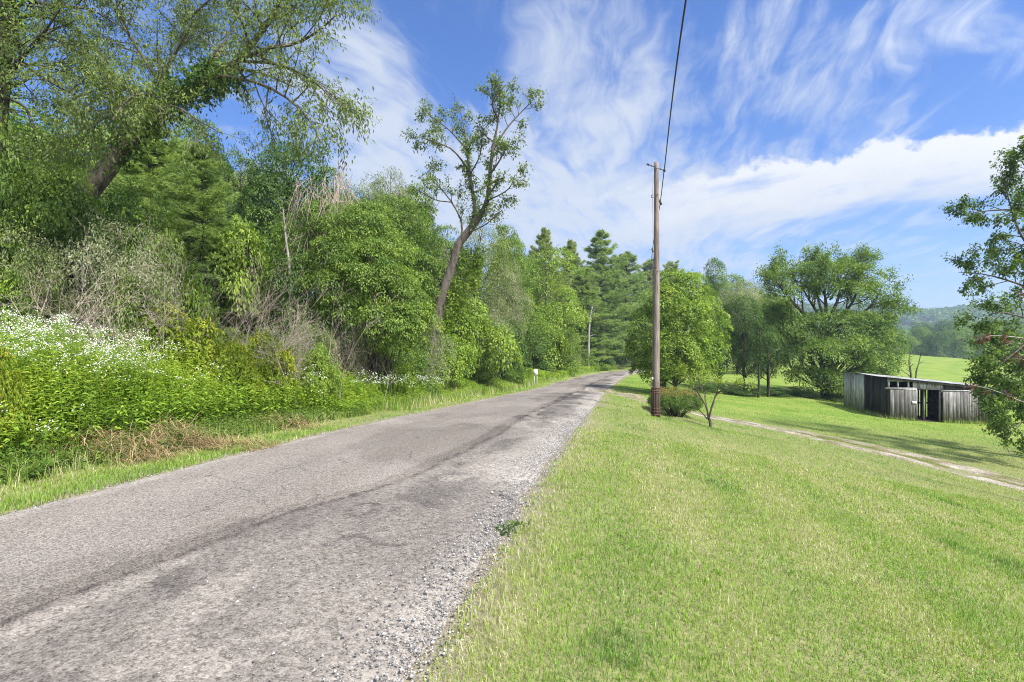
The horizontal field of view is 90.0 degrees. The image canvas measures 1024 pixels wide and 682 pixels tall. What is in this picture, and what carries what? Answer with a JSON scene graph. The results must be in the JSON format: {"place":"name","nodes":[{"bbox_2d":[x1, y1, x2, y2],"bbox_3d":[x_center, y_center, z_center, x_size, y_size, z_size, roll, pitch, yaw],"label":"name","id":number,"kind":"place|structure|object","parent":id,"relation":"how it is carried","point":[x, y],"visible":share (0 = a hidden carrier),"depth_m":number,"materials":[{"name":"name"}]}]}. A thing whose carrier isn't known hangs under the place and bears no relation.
{"place":"outdoors","nodes":[
{"label":"outdoors","id":0,"kind":"place"},
{"bbox_2d":[0,369,644,681],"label":"road","id":1,"kind":"structure","parent":0,"point":[84,579],"depth_m":3.78,"materials":[{"name":"grey asphalt"}]},
{"bbox_2d":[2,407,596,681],"bbox_3d":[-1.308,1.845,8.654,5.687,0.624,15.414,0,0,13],"label":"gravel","id":2,"kind":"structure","parent":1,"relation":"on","point":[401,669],"depth_m":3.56,"materials":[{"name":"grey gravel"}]},
{"bbox_2d":[0,299,1023,681],"bbox_3d":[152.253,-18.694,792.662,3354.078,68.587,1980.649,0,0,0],"label":"ground","id":3,"kind":"structure","parent":0,"point":[940,369],"depth_m":4.92,"materials":[{"name":"green plant"}]},
{"bbox_2d":[0,342,37,455],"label":"shrub","id":4,"kind":"object","parent":3,"relation":"on","point":[20,406],"visible":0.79,"depth_m":6.60,"materials":[{"name":"green plant"}]},
{"bbox_2d":[0,101,40,309],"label":"shrub","id":5,"kind":"object","parent":3,"relation":"on","point":[11,167],"visible":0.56,"depth_m":10.35,"materials":[{"name":"green plant"}]},
{"bbox_2d":[0,258,42,351],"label":"shrub","id":6,"kind":"object","parent":3,"relation":"on","point":[7,286],"visible":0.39,"depth_m":9.66,"materials":[{"name":"green plant"}]},
{"bbox_2d":[0,216,69,365],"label":"shrub","id":7,"kind":"object","parent":3,"relation":"on","point":[5,238],"visible":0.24,"depth_m":10.11,"materials":[{"name":"green plant"}]},
{"bbox_2d":[0,241,105,371],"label":"shrub","id":8,"kind":"object","parent":3,"relation":"on","point":[19,262],"visible":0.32,"depth_m":9.94,"materials":[{"name":"grey plant"}]},
{"bbox_2d":[0,141,112,346],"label":"shrub","id":9,"kind":"object","parent":3,"relation":"on","point":[34,177],"visible":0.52,"depth_m":11.10,"materials":[{"name":"green plant"}]},
{"bbox_2d":[6,94,107,226],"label":"broadleaf tree","id":10,"kind":"object","parent":3,"relation":"on","point":[19,123],"visible":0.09,"depth_m":20.55,"materials":[{"name":"green plant"}]},
{"bbox_2d":[30,180,109,364],"bbox_3d":[-10.086,-0.972,11.537,1.659,5.438,1.494,0,0,8],"label":"shrub","id":11,"kind":"object","parent":3,"relation":"on","point":[81,217],"visible":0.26,"depth_m":11.43,"materials":[{"name":"green plant"}]},
{"bbox_2d":[3,201,138,366],"bbox_3d":[-8.968,-0.631,10.644,2.362,4.596,2.228,0,0,27],"label":"shrub","id":12,"kind":"object","parent":3,"relation":"on","point":[68,251],"visible":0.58,"depth_m":10.54,"materials":[{"name":"green plant"}]},
{"bbox_2d":[1,215,163,351],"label":"dead brush","id":13,"kind":"object","parent":3,"relation":"on","point":[69,278],"visible":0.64,"depth_m":9.70,"materials":[{"name":"brown plant"}]},
{"bbox_2d":[0,0,167,264],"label":"upright tree","id":14,"kind":"object","parent":3,"relation":"on","point":[8,84],"visible":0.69,"depth_m":10.62,"materials":[{"name":"green plant"}]},
{"bbox_2d":[0,217,178,383],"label":"dead brush","id":15,"kind":"object","parent":3,"relation":"on","point":[92,314],"visible":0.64,"depth_m":9.57,"materials":[{"name":"brown plant"}]},
{"bbox_2d":[20,103,160,237],"bbox_3d":[-19.164,-5.810,23.037,7.716,9.384,7.226,0,0,0],"label":"broadleaf tree","id":16,"kind":"object","parent":3,"relation":"on","point":[87,145],"visible":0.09,"depth_m":22.09,"materials":[{"name":"green plant"}]},
{"bbox_2d":[13,238,192,404],"bbox_3d":[-8.666,-0.393,10.195,4.634,3.282,2.184,0,0,22],"label":"dead brush","id":17,"kind":"object","parent":3,"relation":"on","point":[138,333],"visible":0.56,"depth_m":9.86,"materials":[{"name":"brown plant"}]},
{"bbox_2d":[21,417,202,467],"bbox_3d":[-5.701,1.536,7.208,2.718,1.029,1.759,0,0,0],"label":"dry grass heap","id":18,"kind":"object","parent":3,"relation":"on","point":[164,451],"visible":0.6,"depth_m":7.13,"materials":[{"name":"plant"}]},
{"bbox_2d":[97,268,152,370],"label":"shrub","id":19,"kind":"object","parent":3,"relation":"on","point":[119,286],"visible":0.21,"depth_m":10.65,"materials":[{"name":"grey plant"}]},
{"bbox_2d":[75,188,189,327],"bbox_3d":[-11.536,-1.454,15.152,3.566,5.892,3.960,0,0,-16],"label":"shrub","id":20,"kind":"object","parent":3,"relation":"on","point":[115,197],"visible":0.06,"depth_m":14.75,"materials":[{"name":"green plant"}]},
{"bbox_2d":[87,216,190,386],"bbox_3d":[-8.077,-0.395,11.074,1.870,4.616,1.983,0,0,-28],"label":"shrub","id":21,"kind":"object","parent":3,"relation":"on","point":[138,273],"visible":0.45,"depth_m":10.86,"materials":[{"name":"grey plant"}]},
{"bbox_2d":[92,184,196,327],"bbox_3d":[-8.798,-0.975,12.486,1.784,5.549,2.312,0,0,42],"label":"shrub","id":22,"kind":"object","parent":3,"relation":"on","point":[130,229],"visible":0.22,"depth_m":12.21,"materials":[{"name":"grey plant"}]},
{"bbox_2d":[105,276,184,382],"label":"shrub","id":23,"kind":"object","parent":3,"relation":"on","point":[138,308],"visible":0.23,"depth_m":10.77,"materials":[{"name":"green plant"}]},
{"bbox_2d":[74,120,227,319],"bbox_3d":[-14.005,-4.337,19.376,6.789,8.897,5.928,0,0,16],"label":"pine tree","id":24,"kind":"object","parent":3,"relation":"on","point":[162,151],"visible":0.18,"depth_m":19.06,"materials":[{"name":"green plant"}]},
{"bbox_2d":[139,302,208,381],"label":"shrub","id":25,"kind":"object","parent":3,"relation":"on","point":[166,329],"visible":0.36,"depth_m":10.85,"materials":[{"name":"green plant"}]},
{"bbox_2d":[134,227,221,348],"bbox_3d":[-8.220,-0.436,12.512,1.957,4.647,1.434,0,0,-8],"label":"shrub","id":26,"kind":"object","parent":3,"relation":"on","point":[193,298],"visible":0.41,"depth_m":12.43,"materials":[{"name":"green plant"}]},
{"bbox_2d":[133,406,233,453],"bbox_3d":[-5.330,1.552,7.986,2.006,0.930,1.654,0,0,0],"label":"dry grass heap","id":27,"kind":"object","parent":3,"relation":"on","point":[183,436],"visible":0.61,"depth_m":7.96,"materials":[{"name":"plant"}]},
{"bbox_2d":[0,0,382,255],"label":"leaning tree","id":28,"kind":"object","parent":3,"relation":"on","point":[140,114],"visible":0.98,"depth_m":10.54,"materials":[{"name":"green plant"}]},
{"bbox_2d":[156,111,246,262],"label":"broadleaf tree","id":29,"kind":"object","parent":3,"relation":"on","point":[180,129],"visible":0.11,"depth_m":27.06,"materials":[{"name":"green plant"}]},
{"bbox_2d":[138,141,269,338],"bbox_3d":[-11.072,-3.138,17.848,4.417,7.808,4.432,0,0,0],"label":"pine tree","id":30,"kind":"object","parent":3,"relation":"on","point":[200,202],"visible":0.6,"depth_m":17.58,"materials":[{"name":"green plant"}]},
{"bbox_2d":[173,317,255,392],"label":"shrub","id":31,"kind":"object","parent":3,"relation":"on","point":[203,336],"visible":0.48,"depth_m":11.11,"materials":[{"name":"green plant"}]},
{"bbox_2d":[0,307,442,464],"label":"wildflower stems","id":32,"kind":"object","parent":3,"relation":"on","point":[32,342],"visible":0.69,"depth_m":8.54,"materials":[{"name":"green plant"}]},
{"bbox_2d":[0,306,438,429],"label":"wildflowers","id":33,"kind":"object","parent":32,"relation":"attached to","point":[95,344],"visible":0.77,"depth_m":8.53,"materials":[{"name":"white plant"}]},
{"bbox_2d":[167,428,296,452],"bbox_3d":[-4.479,1.730,8.203,2.249,0.836,1.397,0,0,0],"label":"dry grass heap","id":34,"kind":"object","parent":3,"relation":"on","point":[231,441],"visible":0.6,"depth_m":8.16,"materials":[{"name":"plant"}]},
{"bbox_2d":[189,147,279,330],"bbox_3d":[-13.591,-4.367,25.001,4.424,9.513,4.517,0,0,-22],"label":"broadleaf tree","id":35,"kind":"object","parent":3,"relation":"on","point":[246,163],"visible":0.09,"depth_m":24.57,"materials":[{"name":"green plant"}]},
{"bbox_2d":[201,213,271,343],"bbox_3d":[-9.936,-1.377,18.713,2.358,6.398,3.218,0,0,-8],"label":"shrub","id":36,"kind":"object","parent":3,"relation":"on","point":[233,267],"visible":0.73,"depth_m":17.97,"materials":[{"name":"green plant"}]},
{"bbox_2d":[217,343,267,411],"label":"shrub","id":37,"kind":"object","parent":3,"relation":"on","point":[236,356],"visible":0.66,"depth_m":11.06,"materials":[{"name":"green plant"}]},
{"bbox_2d":[122,231,409,402],"bbox_3d":[-6.083,-0.494,12.988,5.736,3.980,5.225,0,0,-26],"label":"dead brush","id":38,"kind":"object","parent":3,"relation":"on","point":[253,315],"visible":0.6,"depth_m":12.41,"materials":[{"name":"brown plant"}]},
{"bbox_2d":[233,220,302,344],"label":"shrub","id":39,"kind":"object","parent":3,"relation":"on","point":[269,256],"visible":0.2,"depth_m":18.90,"materials":[{"name":"green plant"}]},
{"bbox_2d":[247,331,299,410],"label":"shrub","id":40,"kind":"object","parent":3,"relation":"on","point":[287,356],"visible":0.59,"depth_m":12.04,"materials":[{"name":"green plant"}]},
{"bbox_2d":[0,319,553,484],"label":"undergrowth","id":41,"kind":"object","parent":3,"relation":"on","point":[4,457],"visible":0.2,"depth_m":7.80,"materials":[{"name":"green plant"}]},
{"bbox_2d":[256,323,307,379],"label":"shrub","id":42,"kind":"object","parent":3,"relation":"on","point":[283,340],"visible":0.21,"depth_m":12.90,"materials":[{"name":"brown plant"}]},
{"bbox_2d":[217,130,347,331],"bbox_3d":[-10.672,-4.249,23.581,6.122,10.686,5.996,0,0,-18],"label":"broadleaf tree","id":43,"kind":"object","parent":3,"relation":"on","point":[284,188],"visible":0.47,"depth_m":22.93,"materials":[{"name":"green plant"}]},
{"bbox_2d":[221,312,348,407],"bbox_3d":[-5.618,0.475,13.109,2.343,2.475,3.626,0,0,21],"label":"dead brush","id":44,"kind":"object","parent":3,"relation":"on","point":[297,362],"visible":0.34,"depth_m":12.37,"materials":[{"name":"brown plant"}]},
{"bbox_2d":[267,250,330,361],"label":"shrub","id":45,"kind":"object","parent":3,"relation":"on","point":[292,272],"visible":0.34,"depth_m":16.37,"materials":[{"name":"green plant"}]},
{"bbox_2d":[274,304,341,379],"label":"shrub","id":46,"kind":"object","parent":3,"relation":"on","point":[317,334],"visible":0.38,"depth_m":14.37,"materials":[{"name":"brown plant"}]},
{"bbox_2d":[0,318,616,461],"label":"tall weeds","id":47,"kind":"object","parent":3,"relation":"on","point":[199,394],"visible":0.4,"depth_m":9.13,"materials":[{"name":"green plant"}]},
{"bbox_2d":[300,342,345,401],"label":"shrub","id":48,"kind":"object","parent":3,"relation":"on","point":[321,362],"visible":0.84,"depth_m":13.05,"materials":[{"name":"green plant"}]},
{"bbox_2d":[291,164,378,337],"bbox_3d":[-10.151,-4.334,29.050,4.555,11.392,4.865,0,0,-38],"label":"broadleaf tree","id":49,"kind":"object","parent":3,"relation":"on","point":[329,179],"visible":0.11,"depth_m":28.68,"materials":[{"name":"grey plant"}]},
{"bbox_2d":[303,292,367,357],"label":"shrub","id":50,"kind":"object","parent":3,"relation":"on","point":[344,324],"visible":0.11,"depth_m":22.91,"materials":[{"name":"brown plant"}]},
{"bbox_2d":[260,197,445,398],"bbox_3d":[-5.526,-1.405,16.868,6.932,7.127,3.578,0,0,14],"label":"vine thicket","id":51,"kind":"object","parent":3,"relation":"on","point":[414,315],"visible":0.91,"depth_m":16.27,"materials":[{"name":"green plant"}]},
{"bbox_2d":[284,168,361,270],"bbox_3d":[-6.368,-4.139,17.403,2.819,3.847,1.960,0,0,0],"label":"dead vine tangle","id":52,"kind":"object","parent":51,"relation":"on","point":[324,193],"visible":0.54,"depth_m":17.12,"materials":[{"name":"brown plant"}]},
{"bbox_2d":[335,312,373,380],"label":"shrub","id":53,"kind":"object","parent":3,"relation":"on","point":[346,335],"visible":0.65,"depth_m":16.33,"materials":[{"name":"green plant"}]},
{"bbox_2d":[342,171,407,318],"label":"broadleaf tree","id":54,"kind":"object","parent":3,"relation":"on","point":[367,193],"visible":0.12,"depth_m":31.83,"materials":[{"name":"grey plant"}]},
{"bbox_2d":[356,347,415,389],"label":"shrub","id":55,"kind":"object","parent":3,"relation":"on","point":[402,369],"visible":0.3,"depth_m":17.43,"materials":[{"name":"green plant"}]},
{"bbox_2d":[370,164,417,343],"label":"broadleaf tree","id":56,"kind":"object","parent":3,"relation":"on","point":[398,187],"visible":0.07,"depth_m":35.95,"materials":[{"name":"grey plant"}]},
{"bbox_2d":[355,191,433,346],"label":"broadleaf tree","id":57,"kind":"object","parent":3,"relation":"on","point":[391,200],"visible":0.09,"depth_m":33.41,"materials":[{"name":"green plant"}]},
{"bbox_2d":[352,195,469,351],"bbox_3d":[-7.009,-3.911,33.768,7.536,11.622,7.535,0,0,37],"label":"broadleaf tree","id":58,"kind":"object","parent":3,"relation":"on","point":[420,231],"visible":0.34,"depth_m":33.20,"materials":[{"name":"green plant"}]},
{"bbox_2d":[378,183,443,336],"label":"broadleaf tree","id":59,"kind":"object","parent":3,"relation":"on","point":[427,210],"visible":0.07,"depth_m":37.55,"materials":[{"name":"green plant"}]},
{"bbox_2d":[385,344,447,396],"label":"shrub","id":60,"kind":"object","parent":3,"relation":"on","point":[421,361],"visible":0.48,"depth_m":19.35,"materials":[{"name":"green plant"}]},
{"bbox_2d":[411,323,455,392],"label":"shrub","id":61,"kind":"object","parent":3,"relation":"on","point":[439,350],"visible":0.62,"depth_m":20.45,"materials":[{"name":"green plant"}]},
{"bbox_2d":[416,223,483,345],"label":"broadleaf tree","id":62,"kind":"object","parent":3,"relation":"on","point":[443,258],"visible":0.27,"depth_m":32.78,"materials":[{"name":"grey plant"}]},
{"bbox_2d":[427,334,479,390],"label":"shrub","id":63,"kind":"object","parent":3,"relation":"on","point":[461,363],"visible":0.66,"depth_m":22.66,"materials":[{"name":"green plant"}]},
{"bbox_2d":[399,70,547,389],"bbox_3d":[-2.216,-4.566,23.942,7.252,15.786,4.491,0,0,23],"label":"forked tree","id":64,"kind":"object","parent":3,"relation":"on","point":[458,302],"visible":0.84,"depth_m":23.91,"materials":[{"name":"green plant"}]},
{"bbox_2d":[446,297,522,384],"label":"shrub","id":65,"kind":"object","parent":3,"relation":"on","point":[479,322],"visible":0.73,"depth_m":27.37,"materials":[{"name":"green plant"}]},
{"bbox_2d":[450,212,519,372],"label":"broadleaf tree","id":66,"kind":"object","parent":3,"relation":"on","point":[482,294],"visible":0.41,"depth_m":32.93,"materials":[{"name":"green plant"}]},
{"bbox_2d":[462,344,519,387],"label":"shrub","id":67,"kind":"object","parent":3,"relation":"on","point":[485,376],"visible":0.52,"depth_m":28.56,"materials":[{"name":"green plant"}]},
{"bbox_2d":[475,292,512,381],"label":"shrub","id":68,"kind":"object","parent":3,"relation":"on","point":[493,317],"visible":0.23,"depth_m":30.73,"materials":[{"name":"green plant"}]},
{"bbox_2d":[0,370,992,486],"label":"rough grass","id":69,"kind":"structure","parent":3,"relation":"on","point":[401,405],"depth_m":10.45,"materials":[{"name":"green plant"}]},
{"bbox_2d":[475,222,534,342],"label":"broadleaf tree","id":70,"kind":"object","parent":3,"relation":"on","point":[519,247],"visible":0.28,"depth_m":40.69,"materials":[{"name":"green plant"}]},
{"bbox_2d":[480,318,532,382],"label":"shrub","id":71,"kind":"object","parent":3,"relation":"on","point":[514,365],"visible":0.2,"depth_m":33.97,"materials":[{"name":"green plant"}]},
{"bbox_2d":[487,256,532,373],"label":"broadleaf tree","id":72,"kind":"object","parent":3,"relation":"on","point":[517,292],"visible":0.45,"depth_m":36.53,"materials":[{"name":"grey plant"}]},
{"bbox_2d":[487,235,541,327],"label":"broadleaf tree","id":73,"kind":"object","parent":3,"relation":"on","point":[527,281],"visible":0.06,"depth_m":47.67,"materials":[{"name":"green plant"}]},
{"bbox_2d":[507,305,562,362],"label":"broadleaf tree","id":74,"kind":"object","parent":3,"relation":"on","point":[528,337],"visible":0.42,"depth_m":42.00,"materials":[{"name":"green plant"}]},
{"bbox_2d":[520,332,558,377],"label":"shrub","id":75,"kind":"object","parent":3,"relation":"on","point":[537,363],"visible":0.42,"depth_m":48.52,"materials":[{"name":"green plant"}]},
{"bbox_2d":[522,303,567,370],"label":"shrub","id":76,"kind":"object","parent":3,"relation":"on","point":[561,344],"visible":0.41,"depth_m":50.53,"materials":[{"name":"green plant"}]},
{"bbox_2d":[523,226,583,342],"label":"pine tree","id":77,"kind":"object","parent":3,"relation":"on","point":[542,242],"visible":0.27,"depth_m":75.17,"materials":[{"name":"green plant"}]},
{"bbox_2d":[517,244,591,370],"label":"broadleaf tree","id":78,"kind":"object","parent":3,"relation":"on","point":[567,312],"visible":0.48,"depth_m":53.10,"materials":[{"name":"green plant"}]},
{"bbox_2d":[546,337,585,376],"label":"shrub","id":79,"kind":"object","parent":3,"relation":"on","point":[568,361],"visible":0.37,"depth_m":56.65,"materials":[{"name":"green plant"}]},
{"bbox_2d":[550,239,611,356],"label":"pine tree","id":80,"kind":"object","parent":3,"relation":"on","point":[571,244],"visible":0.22,"depth_m":82.91,"materials":[{"name":"green plant"}]},
{"bbox_2d":[558,267,625,368],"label":"pine tree","id":81,"kind":"object","parent":3,"relation":"on","point":[584,282],"visible":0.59,"depth_m":80.50,"materials":[{"name":"green plant"}]},
{"bbox_2d":[575,335,618,370],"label":"shrub","id":82,"kind":"object","parent":3,"relation":"on","point":[606,349],"visible":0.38,"depth_m":81.07,"materials":[{"name":"green plant"}]},
{"bbox_2d":[571,229,647,362],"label":"pine tree","id":83,"kind":"object","parent":3,"relation":"on","point":[601,274],"visible":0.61,"depth_m":93.60,"materials":[{"name":"green plant"}]},
{"bbox_2d":[602,250,664,365],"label":"pine tree","id":84,"kind":"object","parent":3,"relation":"on","point":[631,258],"visible":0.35,"depth_m":110.43,"materials":[{"name":"green plant"}]},
{"bbox_2d":[647,162,665,416],"bbox_3d":[5.344,-1.593,19.000,0.677,10.082,0.344,0,0,0],"label":"utility pole","id":85,"kind":"object","parent":3,"relation":"on","point":[655,399],"visible":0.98,"depth_m":18.91,"materials":[{"name":"brown wood"}]},
{"bbox_2d":[647,0,686,296],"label":"overhead wire","id":86,"kind":"object","parent":85,"relation":"attached to","point":[660,202],"visible":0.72,"depth_m":12.44,"materials":[{"name":"metal"}]},
{"bbox_2d":[646,386,703,417],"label":"round shrub","id":87,"kind":"object","parent":3,"relation":"on","point":[675,394],"visible":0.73,"depth_m":20.48,"materials":[{"name":"green plant"}]},
{"bbox_2d":[622,267,733,389],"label":"maple tree","id":88,"kind":"object","parent":3,"relation":"on","point":[686,309],"visible":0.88,"depth_m":32.84,"materials":[{"name":"green plant"}]},
{"bbox_2d":[675,356,757,426],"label":"lawn sapling","id":89,"kind":"object","parent":3,"relation":"on","point":[701,365],"visible":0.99,"depth_m":17.70,"materials":[{"name":"green plant"}]},
{"bbox_2d":[700,256,736,370],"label":"broadleaf tree","id":90,"kind":"object","parent":3,"relation":"on","point":[712,279],"visible":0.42,"depth_m":79.38,"materials":[{"name":"green plant"}]},
{"bbox_2d":[701,320,747,387],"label":"broadleaf tree","id":91,"kind":"object","parent":3,"relation":"on","point":[719,374],"visible":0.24,"depth_m":45.42,"materials":[{"name":"green plant"}]},
{"bbox_2d":[710,281,782,373],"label":"broadleaf tree","id":92,"kind":"object","parent":3,"relation":"on","point":[751,294],"visible":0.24,"depth_m":71.46,"materials":[{"name":"green plant"}]},
{"bbox_2d":[712,294,785,388],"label":"broadleaf tree","id":93,"kind":"object","parent":3,"relation":"on","point":[758,316],"visible":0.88,"depth_m":42.56,"materials":[{"name":"green plant"}]},
{"bbox_2d":[744,316,770,397],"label":"slender tree","id":94,"kind":"object","parent":3,"relation":"on","point":[759,361],"visible":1,"depth_m":40.94,"materials":[{"name":"green plant"}]},
{"bbox_2d":[733,312,789,386],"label":"broadleaf tree","id":95,"kind":"object","parent":3,"relation":"on","point":[772,367],"visible":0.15,"depth_m":44.70,"materials":[{"name":"green plant"}]},
{"bbox_2d":[751,239,923,398],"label":"spreading tree","id":96,"kind":"object","parent":3,"relation":"on","point":[828,348],"visible":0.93,"depth_m":43.34,"materials":[{"name":"green plant"}]},
{"bbox_2d":[798,301,1023,356],"bbox_3d":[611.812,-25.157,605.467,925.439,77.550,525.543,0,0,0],"label":"forest","id":97,"kind":"object","parent":3,"relation":"on","point":[942,313],"visible":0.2,"depth_m":700.47,"materials":[{"name":"green plant"}]},
{"bbox_2d":[842,371,1005,423],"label":"plank shed","id":98,"kind":"structure","parent":3,"relation":"on","point":[888,395],"depth_m":33.94,"materials":[{"name":"wood"}]},
{"bbox_2d":[890,390,916,420],"bbox_3d":[25.851,4.238,33.800,1.702,2.036,0.075,0,0,4],"label":"door","id":99,"kind":"structure","parent":98,"relation":"in","point":[903,403],"depth_m":33.81,"materials":[{"name":"grey wood"}]},
{"bbox_2d":[943,392,975,422],"bbox_3d":[29.288,4.361,33.547,2.011,2.042,0.036,0,0,4],"label":"door","id":100,"kind":"structure","parent":98,"relation":"in","point":[957,405],"depth_m":33.54,"materials":[{"name":"grey wood"}]},
{"bbox_2d":[914,331,952,357],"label":"broadleaf tree","id":101,"kind":"object","parent":3,"relation":"on","point":[936,338],"visible":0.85,"depth_m":187.71,"materials":[{"name":"green plant"}]},
{"bbox_2d":[931,325,974,358],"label":"broadleaf tree","id":102,"kind":"object","parent":3,"relation":"on","point":[954,346],"visible":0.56,"depth_m":197.25,"materials":[{"name":"green plant"}]},
{"bbox_2d":[938,135,1023,455],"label":"maple tree","id":103,"kind":"object","parent":3,"relation":"on","point":[987,364],"visible":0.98,"depth_m":19.36,"materials":[{"name":"plant"}]},
{"bbox_2d":[964,286,1023,402],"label":"red leaved tree","id":104,"kind":"object","parent":3,"relation":"on","point":[986,339],"visible":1,"depth_m":10.99,"materials":[{"name":"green plant"}]},
{"bbox_2d":[9,0,1023,315],"label":"sky","id":105,"kind":"structure","parent":0,"point":[794,123],"materials":[{"name":"blue"}]},
{"bbox_2d":[582,390,1023,489],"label":"driveway","id":106,"kind":"structure","parent":0,"point":[930,461],"depth_m":17.94,"materials":[{"name":"beige gravel"}]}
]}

